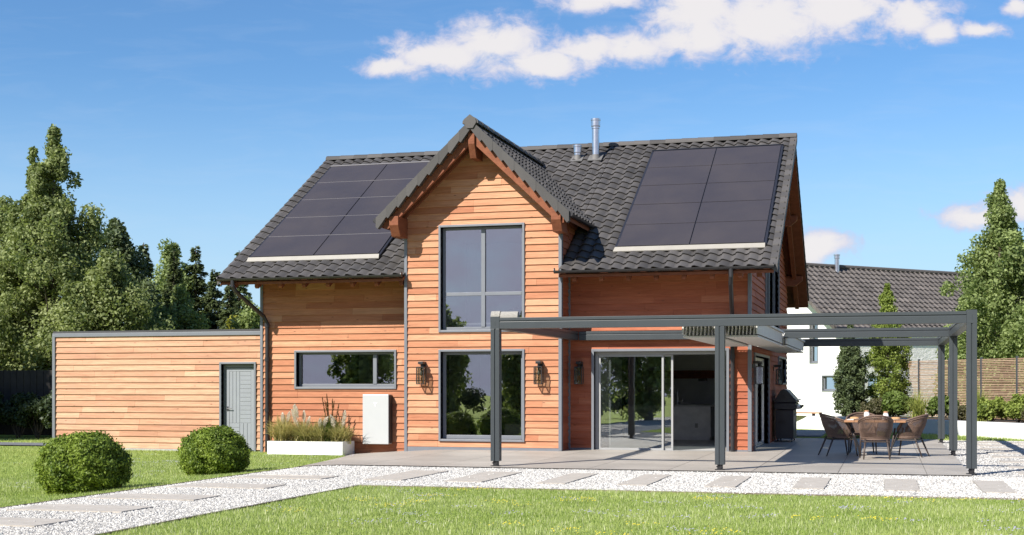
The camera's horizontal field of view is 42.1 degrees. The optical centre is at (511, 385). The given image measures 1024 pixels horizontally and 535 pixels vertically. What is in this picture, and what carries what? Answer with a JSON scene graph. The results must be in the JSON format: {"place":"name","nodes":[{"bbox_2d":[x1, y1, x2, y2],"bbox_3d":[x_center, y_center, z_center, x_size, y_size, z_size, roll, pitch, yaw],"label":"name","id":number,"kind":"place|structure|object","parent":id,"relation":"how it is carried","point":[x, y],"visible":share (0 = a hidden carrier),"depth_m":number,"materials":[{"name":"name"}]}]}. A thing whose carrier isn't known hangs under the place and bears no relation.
{"place":"outdoors","nodes":[
{"label":"outdoors","id":0,"kind":"place"},
{"bbox_2d":[0,442,45,444],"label":"side path","id":1,"kind":"structure","parent":0,"point":[12,443],"depth_m":37.98,"materials":[{"name":"grey concrete"}]},
{"bbox_2d":[260,411,299,440],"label":"ornamental grass","id":2,"kind":"object","parent":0,"point":[281,429],"depth_m":32.32,"materials":[{"name":"beige plant"}]},
{"bbox_2d":[289,404,316,441],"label":"ornamental grass","id":3,"kind":"object","parent":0,"point":[299,434],"depth_m":32.17,"materials":[{"name":"plant"}]},
{"bbox_2d":[303,416,335,441],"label":"ornamental grass","id":4,"kind":"object","parent":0,"point":[315,437],"depth_m":32.02,"materials":[{"name":"beige plant"}]},
{"bbox_2d":[0,429,1023,534],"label":"lawn","id":5,"kind":"structure","parent":0,"point":[42,437],"depth_m":15.62,"materials":[{"name":"green plant"}]},
{"bbox_2d":[0,392,10,417],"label":"hedge shrub","id":6,"kind":"object","parent":5,"relation":"on","point":[3,405],"visible":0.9,"depth_m":42.34,"materials":[{"name":"green plant"}]},
{"bbox_2d":[0,391,33,437],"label":"hedge shrub","id":7,"kind":"object","parent":5,"relation":"on","point":[16,400],"visible":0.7,"depth_m":42.28,"materials":[{"name":"green plant"}]},
{"bbox_2d":[0,370,51,434],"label":"dark garden fence","id":8,"kind":"object","parent":5,"relation":"on","point":[36,382],"visible":0.52,"depth_m":43.08,"materials":[{"name":"black paint"}]},
{"bbox_2d":[0,195,61,369],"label":"broadleaf tree","id":9,"kind":"object","parent":5,"relation":"on","point":[3,202],"visible":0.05,"depth_m":47.65,"materials":[{"name":"green plant"}]},
{"bbox_2d":[14,392,48,438],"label":"hedge shrub","id":10,"kind":"object","parent":5,"relation":"on","point":[25,409],"visible":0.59,"depth_m":41.87,"materials":[{"name":"green plant"}]},
{"bbox_2d":[0,146,66,369],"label":"poplar tree","id":11,"kind":"object","parent":5,"relation":"on","point":[15,208],"visible":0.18,"depth_m":46.00,"materials":[{"name":"green plant"}]},
{"bbox_2d":[36,390,51,427],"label":"hedge shrub","id":12,"kind":"object","parent":5,"relation":"on","point":[46,412],"visible":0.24,"depth_m":41.51,"materials":[{"name":"green plant"}]},
{"bbox_2d":[0,123,129,369],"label":"poplar tree","id":13,"kind":"object","parent":5,"relation":"on","point":[68,245],"visible":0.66,"depth_m":45.25,"materials":[{"name":"green plant"}]},
{"bbox_2d":[32,430,133,494],"bbox_3d":[-6.620,1.179,20.549,1.564,1.015,1.583,0,0,16],"label":"clipped bush","id":14,"kind":"object","parent":5,"relation":"on","point":[77,462],"visible":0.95,"depth_m":20.11,"materials":[{"name":"green plant"}]},
{"bbox_2d":[47,248,175,355],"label":"broadleaf tree","id":15,"kind":"object","parent":5,"relation":"on","point":[109,299],"visible":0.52,"depth_m":43.70,"materials":[{"name":"green plant"}]},
{"bbox_2d":[94,217,160,327],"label":"broadleaf tree","id":16,"kind":"object","parent":5,"relation":"on","point":[119,237],"visible":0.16,"depth_m":52.09,"materials":[{"name":"green plant"}]},
{"bbox_2d":[0,468,286,507],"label":"lawn edging","id":17,"kind":"object","parent":5,"relation":"on","point":[132,489],"visible":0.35,"depth_m":19.54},
{"bbox_2d":[137,243,162,317],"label":"fir tree","id":18,"kind":"object","parent":5,"relation":"on","point":[150,268],"visible":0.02,"depth_m":53.94,"materials":[{"name":"green plant"}]},
{"bbox_2d":[52,329,259,451],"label":"flat roof annexe","id":19,"kind":"structure","parent":5,"relation":"on","point":[158,390],"depth_m":34.36,"materials":[{"name":"brown wood"}]},
{"bbox_2d":[226,368,253,449],"bbox_3d":[-6.910,0.595,33.833,0.790,2.090,0.131,0,0,16],"label":"door","id":20,"kind":"structure","parent":19,"relation":"in","point":[239,381],"depth_m":33.82,"materials":[{"name":"grey paint"}]},
{"bbox_2d":[0,437,344,506],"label":"grass","id":21,"kind":"structure","parent":5,"relation":"on","point":[136,482],"depth_m":25.99,"materials":[{"name":"green plant"}]},
{"bbox_2d":[161,251,189,313],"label":"fir tree","id":22,"kind":"object","parent":5,"relation":"on","point":[174,275],"visible":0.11,"depth_m":55.37,"materials":[{"name":"green plant"}]},
{"bbox_2d":[149,237,202,321],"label":"broadleaf tree","id":23,"kind":"object","parent":5,"relation":"on","point":[168,248],"visible":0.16,"depth_m":57.62,"materials":[{"name":"green plant"}]},
{"bbox_2d":[151,284,212,329],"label":"birch tree","id":24,"kind":"object","parent":5,"relation":"on","point":[184,316],"visible":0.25,"depth_m":49.67,"materials":[{"name":"green plant"}]},
{"bbox_2d":[185,246,213,325],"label":"fir tree","id":25,"kind":"object","parent":5,"relation":"on","point":[201,286],"visible":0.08,"depth_m":57.81,"materials":[{"name":"green plant"}]},
{"bbox_2d":[201,269,224,329],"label":"fir tree","id":26,"kind":"object","parent":5,"relation":"on","point":[211,306],"visible":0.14,"depth_m":55.80,"materials":[{"name":"green plant"}]},
{"bbox_2d":[175,425,251,475],"bbox_3d":[-5.539,1.210,24.790,1.408,0.970,1.451,0,0,16],"label":"clipped bush","id":27,"kind":"object","parent":5,"relation":"on","point":[218,449],"visible":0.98,"depth_m":24.36,"materials":[{"name":"green plant"}]},
{"bbox_2d":[216,285,238,328],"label":"fir tree","id":28,"kind":"object","parent":5,"relation":"on","point":[231,306],"visible":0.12,"depth_m":54.91,"materials":[{"name":"green plant"}]},
{"bbox_2d":[226,314,240,328],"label":"yellow shrub","id":29,"kind":"object","parent":5,"relation":"on","point":[229,324],"visible":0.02,"depth_m":52.96,"materials":[{"name":"green plant"}]},
{"bbox_2d":[227,252,253,313],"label":"fir tree","id":30,"kind":"object","parent":5,"relation":"on","point":[242,289],"visible":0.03,"depth_m":63.81,"materials":[{"name":"green plant"}]},
{"bbox_2d":[228,295,259,328],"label":"broadleaf tree","id":31,"kind":"object","parent":5,"relation":"on","point":[249,318],"visible":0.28,"depth_m":50.63,"materials":[{"name":"green plant"}]},
{"bbox_2d":[267,441,353,454],"bbox_3d":[-4.875,1.500,32.279,1.960,0.320,0.740,0,0,16],"label":"planter box","id":32,"kind":"object","parent":5,"relation":"on","point":[308,448],"visible":0.85,"depth_m":31.94,"materials":[{"name":"concrete"}]},
{"bbox_2d":[317,394,341,441],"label":"ornamental grass","id":33,"kind":"object","parent":32,"relation":"in","point":[328,425],"depth_m":32.13,"materials":[{"name":"green plant"}]},
{"bbox_2d":[324,410,354,443],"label":"ornamental grass","id":34,"kind":"object","parent":32,"relation":"in","point":[340,433],"depth_m":31.92,"materials":[{"name":"plant"}]},
{"bbox_2d":[216,114,808,453],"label":"timber house","id":35,"kind":"structure","parent":5,"relation":"on","point":[473,205],"depth_m":31.26,"materials":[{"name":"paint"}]},
{"bbox_2d":[246,161,428,261],"bbox_3d":[-4.174,-4.657,34.971,3.530,3.211,5.202,0,0,16],"label":"solar array","id":36,"kind":"object","parent":35,"relation":"on","point":[334,212],"visible":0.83,"depth_m":34.45,"materials":[{"name":"black glass"}]},
{"bbox_2d":[294,350,396,388],"bbox_3d":[-4.060,-0.395,32.626,2.680,0.950,0.230,0,0,16],"label":"window","id":37,"kind":"structure","parent":35,"relation":"in","point":[297,385],"depth_m":32.62,"materials":[{"name":"grey paint"}]},
{"bbox_2d":[363,394,392,443],"bbox_3d":[-3.253,0.810,32.199,0.685,1.200,0.234,0,0,16],"label":"home battery","id":38,"kind":"object","parent":35,"relation":"attached to","point":[377,419],"visible":1,"depth_m":32.09,"materials":[{"name":"white metal"}]},
{"bbox_2d":[416,361,425,383],"bbox_3d":[-2.102,-0.298,30.982,0.188,0.534,0.254,0,0,16],"label":"wall lantern","id":39,"kind":"object","parent":35,"relation":"attached to","point":[422,365],"depth_m":30.93,"materials":[{"name":"black paint"}]},
{"bbox_2d":[456,323,489,326],"bbox_3d":[-0.335,-1.347,31.468,1.900,0.255,0.600,0,0,16],"label":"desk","id":40,"kind":"object","parent":35,"relation":"on","point":[466,324],"visible":0.24,"depth_m":31.39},
{"bbox_2d":[438,222,524,331],"bbox_3d":[-0.686,-2.485,30.793,2.070,2.490,0.230,0,0,16],"label":"window","id":41,"kind":"structure","parent":35,"relation":"in","point":[483,293],"depth_m":30.86,"materials":[{"name":"grey paint"}]},
{"bbox_2d":[438,349,524,441],"bbox_3d":[-0.686,0.225,30.793,2.070,2.130,0.230,0,0,16],"label":"window","id":42,"kind":"structure","parent":35,"relation":"in","point":[472,438],"depth_m":30.88,"materials":[{"name":"grey paint"}]},
{"bbox_2d":[471,414,520,435],"bbox_3d":[0.199,1.050,32.902,2.250,0.700,1.150,0,0,16],"label":"sofa","id":43,"kind":"object","parent":35,"relation":"on","point":[511,424],"visible":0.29,"depth_m":32.43,"materials":[{"name":"fabric"}]},
{"bbox_2d":[502,357,520,413],"bbox_3d":[0.766,0.325,37.038,2.599,2.250,0.100,0,0,16],"label":"curtain","id":44,"kind":"object","parent":35,"relation":"hanging from","point":[509,385],"visible":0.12,"depth_m":37.25,"materials":[{"name":"fabric"}]},
{"bbox_2d":[520,245,521,316],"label":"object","id":45,"kind":"object","parent":35,"relation":"in","point":[520,280],"depth_m":33.96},
{"bbox_2d":[534,361,543,383],"bbox_3d":[0.612,-0.298,30.218,0.188,0.534,0.254,0,0,16],"label":"wall lantern","id":46,"kind":"object","parent":35,"relation":"attached to","point":[539,364],"depth_m":30.16,"materials":[{"name":"black paint"}]},
{"bbox_2d":[574,361,583,383],"bbox_3d":[1.555,-0.298,30.836,0.188,0.534,0.254,0,0,16],"label":"wall lantern","id":47,"kind":"object","parent":35,"relation":"attached to","point":[579,364],"depth_m":30.79,"materials":[{"name":"black paint"}]},
{"bbox_2d":[591,348,728,451],"bbox_3d":[3.402,0.325,30.551,3.170,2.350,0.280,0,0,16],"label":"sliding door","id":48,"kind":"structure","parent":35,"relation":"in","point":[658,352],"depth_m":30.73,"materials":[{"name":"grey paint"}]},
{"bbox_2d":[624,404,725,439],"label":"kitchen island","id":49,"kind":"structure","parent":35,"relation":"on","point":[690,422],"depth_m":36.61,"materials":[{"name":"grey"}]},
{"bbox_2d":[649,370,725,380],"bbox_3d":[5.672,-0.295,39.797,3.150,0.310,0.290,0,0,16],"label":"wall shelf","id":50,"kind":"object","parent":35,"relation":"attached to","point":[702,375],"depth_m":39.77,"materials":[{"name":"black paint"}]},
{"bbox_2d":[665,404,725,435],"bbox_3d":[5.817,1.024,39.574,3.750,0.928,0.620,0,0,16],"label":"kitchen counter","id":51,"kind":"object","parent":35,"relation":"on","point":[714,413],"visible":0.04,"depth_m":39.25,"materials":[{"name":"paint"}]},
{"bbox_2d":[613,144,783,251],"bbox_3d":[4.677,-4.657,32.480,3.460,3.211,5.202,0,0,16],"label":"solar array","id":52,"kind":"object","parent":35,"relation":"on","point":[708,198],"visible":1,"depth_m":32.03,"materials":[{"name":"black glass"}]},
{"bbox_2d":[752,361,763,383],"bbox_3d":[5.581,-0.298,30.166,0.254,0.534,0.188,0,0,16],"label":"wall lantern","id":53,"kind":"object","parent":35,"relation":"attached to","point":[759,363],"depth_m":30.12,"materials":[{"name":"black paint"}]},
{"bbox_2d":[753,352,769,450],"bbox_3d":[5.992,0.370,32.336,0.210,2.260,3.920,0,0,16],"label":"side door","id":54,"kind":"structure","parent":35,"relation":"in","point":[759,399],"depth_m":33.48,"materials":[{"name":"grey paint"}]},
{"bbox_2d":[764,259,779,328],"bbox_3d":[6.847,-2.475,35.316,0.180,2.350,4.200,0,0,16],"label":"window","id":55,"kind":"structure","parent":35,"relation":"in","point":[770,293],"depth_m":36.83,"materials":[{"name":"grey paint"}]},
{"bbox_2d":[773,365,782,384],"bbox_3d":[7.139,-0.298,35.701,0.254,0.534,0.188,0,0,16],"label":"wall lantern","id":56,"kind":"object","parent":35,"relation":"attached to","point":[779,369],"depth_m":35.65,"materials":[{"name":"black paint"}]},
{"bbox_2d":[777,356,786,384],"bbox_3d":[7.768,-0.430,38.589,0.180,0.800,2.800,0,0,16],"label":"window","id":57,"kind":"structure","parent":35,"relation":"in","point":[779,362],"depth_m":39.85,"materials":[{"name":"grey paint"}]},
{"bbox_2d":[94,485,1023,534],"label":"lawn edging","id":58,"kind":"object","parent":5,"relation":"on","point":[163,522],"visible":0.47,"depth_m":18.06,"materials":[{"name":"grey metal"}]},
{"bbox_2d":[288,486,974,534],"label":"lawn flowers","id":59,"kind":"object","parent":5,"relation":"on","point":[643,522],"visible":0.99,"depth_m":14.91,"materials":[{"name":"yellow plant"}]},
{"bbox_2d":[797,430,825,436],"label":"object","id":60,"kind":"object","parent":5,"relation":"on","point":[815,433],"visible":0.39,"depth_m":40.78,"materials":[{"name":"grey"}]},
{"bbox_2d":[787,254,1022,415],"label":"white house","id":61,"kind":"structure","parent":5,"relation":"on","point":[836,287],"depth_m":61.34,"materials":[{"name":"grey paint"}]},
{"bbox_2d":[809,325,817,363],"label":"window","id":62,"kind":"structure","parent":61,"relation":"in","point":[812,327],"depth_m":60.62,"materials":[{"name":"grey paint"}]},
{"bbox_2d":[821,375,835,391],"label":"window","id":63,"kind":"structure","parent":61,"relation":"in","point":[825,376],"depth_m":59.92,"materials":[{"name":"grey paint"}]},
{"bbox_2d":[797,415,1023,439],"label":"retaining wall","id":64,"kind":"structure","parent":5,"relation":"on","point":[1001,430],"depth_m":39.55,"materials":[{"name":"white concrete"}]},
{"bbox_2d":[797,412,821,415],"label":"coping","id":65,"kind":"object","parent":64,"relation":"on","point":[813,413],"visible":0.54,"depth_m":46.20,"materials":[{"name":"white stone"}]},
{"bbox_2d":[821,429,1023,440],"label":"grass","id":66,"kind":"structure","parent":5,"relation":"on","point":[935,436],"depth_m":37.72,"materials":[{"name":"green plant"}]},
{"bbox_2d":[837,416,1023,422],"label":"flower bed","id":67,"kind":"object","parent":5,"relation":"on","point":[947,418],"visible":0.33,"depth_m":44.07,"materials":[{"name":"soil"}]},
{"bbox_2d":[831,325,868,416],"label":"juniper tree","id":68,"kind":"object","parent":67,"relation":"on","point":[850,395],"visible":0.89,"depth_m":47.21,"materials":[{"name":"green plant"}]},
{"bbox_2d":[859,397,882,414],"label":"olive shrub","id":69,"kind":"object","parent":67,"relation":"on","point":[873,406],"visible":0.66,"depth_m":45.33,"materials":[{"name":"green plant"}]},
{"bbox_2d":[861,283,912,415],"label":"columnar tree","id":70,"kind":"object","parent":67,"relation":"on","point":[883,360],"visible":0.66,"depth_m":47.63,"materials":[{"name":"green plant"}]},
{"bbox_2d":[881,390,913,416],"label":"green shrub","id":71,"kind":"object","parent":67,"relation":"on","point":[892,401],"visible":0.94,"depth_m":44.83,"materials":[{"name":"green plant"}]},
{"bbox_2d":[902,388,930,418],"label":"sedge clump","id":72,"kind":"object","parent":67,"relation":"on","point":[918,407],"visible":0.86,"depth_m":43.42,"materials":[{"name":"green plant"}]},
{"bbox_2d":[926,395,959,417],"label":"green shrub","id":73,"kind":"object","parent":67,"relation":"on","point":[932,408],"visible":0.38,"depth_m":42.91,"materials":[{"name":"green plant"}]},
{"bbox_2d":[892,356,1023,419],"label":"slat fence","id":74,"kind":"object","parent":67,"relation":"on","point":[1017,374],"visible":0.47,"depth_m":43.81,"materials":[{"name":"wood"}]},
{"bbox_2d":[957,405,965,420],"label":"olive shrub","id":75,"kind":"object","parent":67,"relation":"on","point":[961,413],"visible":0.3,"depth_m":41.84,"materials":[{"name":"green plant"}]},
{"bbox_2d":[958,385,991,421],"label":"sedge clump","id":76,"kind":"object","parent":67,"relation":"on","point":[979,397],"visible":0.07,"depth_m":41.41,"materials":[{"name":"green plant"}]},
{"bbox_2d":[977,396,1007,421],"bbox_3d":[14.451,0.726,40.168,0.941,0.926,1.014,0,0,-33],"label":"gold shrub","id":77,"kind":"object","parent":67,"relation":"on","point":[990,410],"visible":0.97,"depth_m":39.94,"materials":[{"name":"green plant"}]},
{"bbox_2d":[1003,393,1023,422],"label":"gold shrub","id":78,"kind":"object","parent":67,"relation":"on","point":[1014,408],"visible":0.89,"depth_m":39.14,"materials":[{"name":"green plant"}]},
{"bbox_2d":[931,323,991,414],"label":"maple tree","id":79,"kind":"object","parent":5,"relation":"on","point":[978,343],"visible":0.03,"depth_m":54.56,"materials":[{"name":"green plant"}]},
{"bbox_2d":[935,178,1023,418],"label":"maple tree","id":80,"kind":"object","parent":5,"relation":"on","point":[992,297],"visible":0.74,"depth_m":51.39,"materials":[{"name":"green plant"}]},
{"bbox_2d":[1000,296,1023,394],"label":"maple tree","id":81,"kind":"object","parent":5,"relation":"on","point":[1020,329],"visible":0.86,"depth_m":48.80,"materials":[{"name":"green plant"}]},
{"bbox_2d":[0,440,1023,534],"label":"gravel path","id":82,"kind":"structure","parent":0,"point":[813,474],"depth_m":20.20,"materials":[{"name":"grey gravel"}]},
{"bbox_2d":[0,517,73,526],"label":"stepping slab","id":83,"kind":"structure","parent":82,"relation":"on","point":[24,522],"depth_m":14.54,"materials":[{"name":"stone"}]},
{"bbox_2d":[6,504,152,512],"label":"stepping slab","id":84,"kind":"structure","parent":82,"relation":"on","point":[85,507],"depth_m":16.20,"materials":[{"name":"concrete"}]},
{"bbox_2d":[88,494,219,500],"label":"stepping slab","id":85,"kind":"structure","parent":82,"relation":"on","point":[184,497],"depth_m":17.81,"materials":[{"name":"concrete"}]},
{"bbox_2d":[167,483,285,488],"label":"stepping slab","id":86,"kind":"structure","parent":82,"relation":"on","point":[232,485],"depth_m":19.79,"materials":[{"name":"stone"}]},
{"bbox_2d":[231,475,338,479],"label":"stepping slab","id":87,"kind":"structure","parent":82,"relation":"on","point":[308,477],"depth_m":21.74,"materials":[{"name":"stone"}]},
{"bbox_2d":[363,470,448,480],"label":"stepping slab","id":88,"kind":"structure","parent":82,"relation":"on","point":[406,475],"depth_m":21.98,"materials":[{"name":"concrete"}]},
{"bbox_2d":[444,471,521,482],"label":"stepping slab","id":89,"kind":"structure","parent":82,"relation":"on","point":[483,477],"depth_m":21.52,"materials":[{"name":"stone"}]},
{"bbox_2d":[537,473,597,483],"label":"stepping slab","id":90,"kind":"structure","parent":82,"relation":"on","point":[568,478],"depth_m":21.27,"materials":[{"name":"concrete"}]},
{"bbox_2d":[617,474,670,485],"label":"stepping slab","id":91,"kind":"structure","parent":82,"relation":"on","point":[646,479],"depth_m":20.82,"materials":[{"name":"concrete"}]},
{"bbox_2d":[704,476,750,487],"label":"stepping slab","id":92,"kind":"structure","parent":82,"relation":"on","point":[731,481],"depth_m":20.60,"materials":[{"name":"concrete"}]},
{"bbox_2d":[792,477,830,489],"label":"stepping slab","id":93,"kind":"structure","parent":82,"relation":"on","point":[811,483],"depth_m":20.18,"materials":[{"name":"concrete"}]},
{"bbox_2d":[884,479,919,491],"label":"stepping slab","id":94,"kind":"structure","parent":82,"relation":"on","point":[903,484],"depth_m":19.77,"materials":[{"name":"concrete"}]},
{"bbox_2d":[973,480,1016,492],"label":"stepping slab","id":95,"kind":"structure","parent":82,"relation":"on","point":[990,486],"depth_m":19.58,"materials":[{"name":"concrete"}]},
{"bbox_2d":[977,442,1023,443],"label":"stepping slab","id":96,"kind":"structure","parent":82,"relation":"on","point":[1003,442],"depth_m":34.74,"materials":[{"name":"concrete"}]},
{"bbox_2d":[977,444,1023,446],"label":"stepping slab","id":97,"kind":"structure","parent":82,"relation":"on","point":[1002,445],"depth_m":33.00,"materials":[{"name":"concrete"}]},
{"bbox_2d":[980,448,1023,449],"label":"stepping slab","id":98,"kind":"structure","parent":82,"relation":"on","point":[1003,448],"depth_m":31.42,"materials":[{"name":"concrete"}]},
{"bbox_2d":[986,452,1023,453],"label":"stepping slab","id":99,"kind":"structure","parent":82,"relation":"on","point":[1005,452],"depth_m":29.54,"materials":[{"name":"stone"}]},
{"bbox_2d":[992,455,1023,457],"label":"stepping slab","id":100,"kind":"structure","parent":82,"relation":"on","point":[1008,456],"depth_m":27.87,"materials":[{"name":"concrete"}]},
{"bbox_2d":[999,460,1023,462],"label":"stepping slab","id":101,"kind":"structure","parent":82,"relation":"on","point":[1006,461],"depth_m":26.03,"materials":[{"name":"stone"}]},
{"bbox_2d":[0,0,1023,388],"label":"sky","id":102,"kind":"structure","parent":0,"point":[191,123],"materials":[{"name":"blue"}]},
{"bbox_2d":[302,438,971,475],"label":"patio","id":103,"kind":"structure","parent":0,"point":[907,460],"depth_m":26.76,"materials":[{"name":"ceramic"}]},
{"bbox_2d":[490,310,976,473],"bbox_3d":[5.458,0.053,29.681,8.490,2.860,13.072,0,0,16],"label":"pergola","id":104,"kind":"object","parent":103,"relation":"on","point":[720,332],"visible":1,"depth_m":24.38,"materials":[{"name":"black paint"}]},
{"bbox_2d":[774,389,803,441],"bbox_3d":[7.438,0.787,35.669,0.703,1.389,1.300,0,0,16],"label":"gas grill","id":105,"kind":"object","parent":103,"relation":"on","point":[787,405],"visible":1,"depth_m":35.11,"materials":[{"name":"black metal"}]},
{"bbox_2d":[818,413,857,455],"bbox_3d":[6.885,1.037,28.253,0.727,0.905,0.705,0,0,-6],"label":"rope chair","id":106,"kind":"object","parent":103,"relation":"on","point":[832,433],"visible":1,"depth_m":28.01,"materials":[{"name":"brown fabric"}]},
{"bbox_2d":[846,412,876,453],"bbox_3d":[7.715,1.037,29.332,0.705,0.905,0.727,0,0,14],"label":"rope chair","id":107,"kind":"object","parent":103,"relation":"on","point":[860,415],"visible":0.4,"depth_m":29.51,"materials":[{"name":"brown fabric"}]},
{"bbox_2d":[844,419,905,455],"bbox_3d":[7.696,1.105,28.221,1.234,0.759,1.240,0,0,16],"label":"garden table","id":108,"kind":"object","parent":103,"relation":"on","point":[855,439],"visible":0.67,"depth_m":27.77,"materials":[{"name":"black paint"}]},
{"bbox_2d":[858,415,893,459],"bbox_3d":[7.375,1.037,26.986,0.705,0.905,0.727,0,0,12],"label":"rope chair","id":109,"kind":"object","parent":103,"relation":"on","point":[865,423],"visible":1,"depth_m":26.79,"materials":[{"name":"brown fabric"}]},
{"bbox_2d":[890,414,929,456],"bbox_3d":[8.367,1.037,27.904,0.727,0.905,0.705,0,0,34],"label":"rope chair","id":110,"kind":"object","parent":103,"relation":"on","point":[917,429],"visible":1,"depth_m":27.68,"materials":[{"name":"brown fabric"}]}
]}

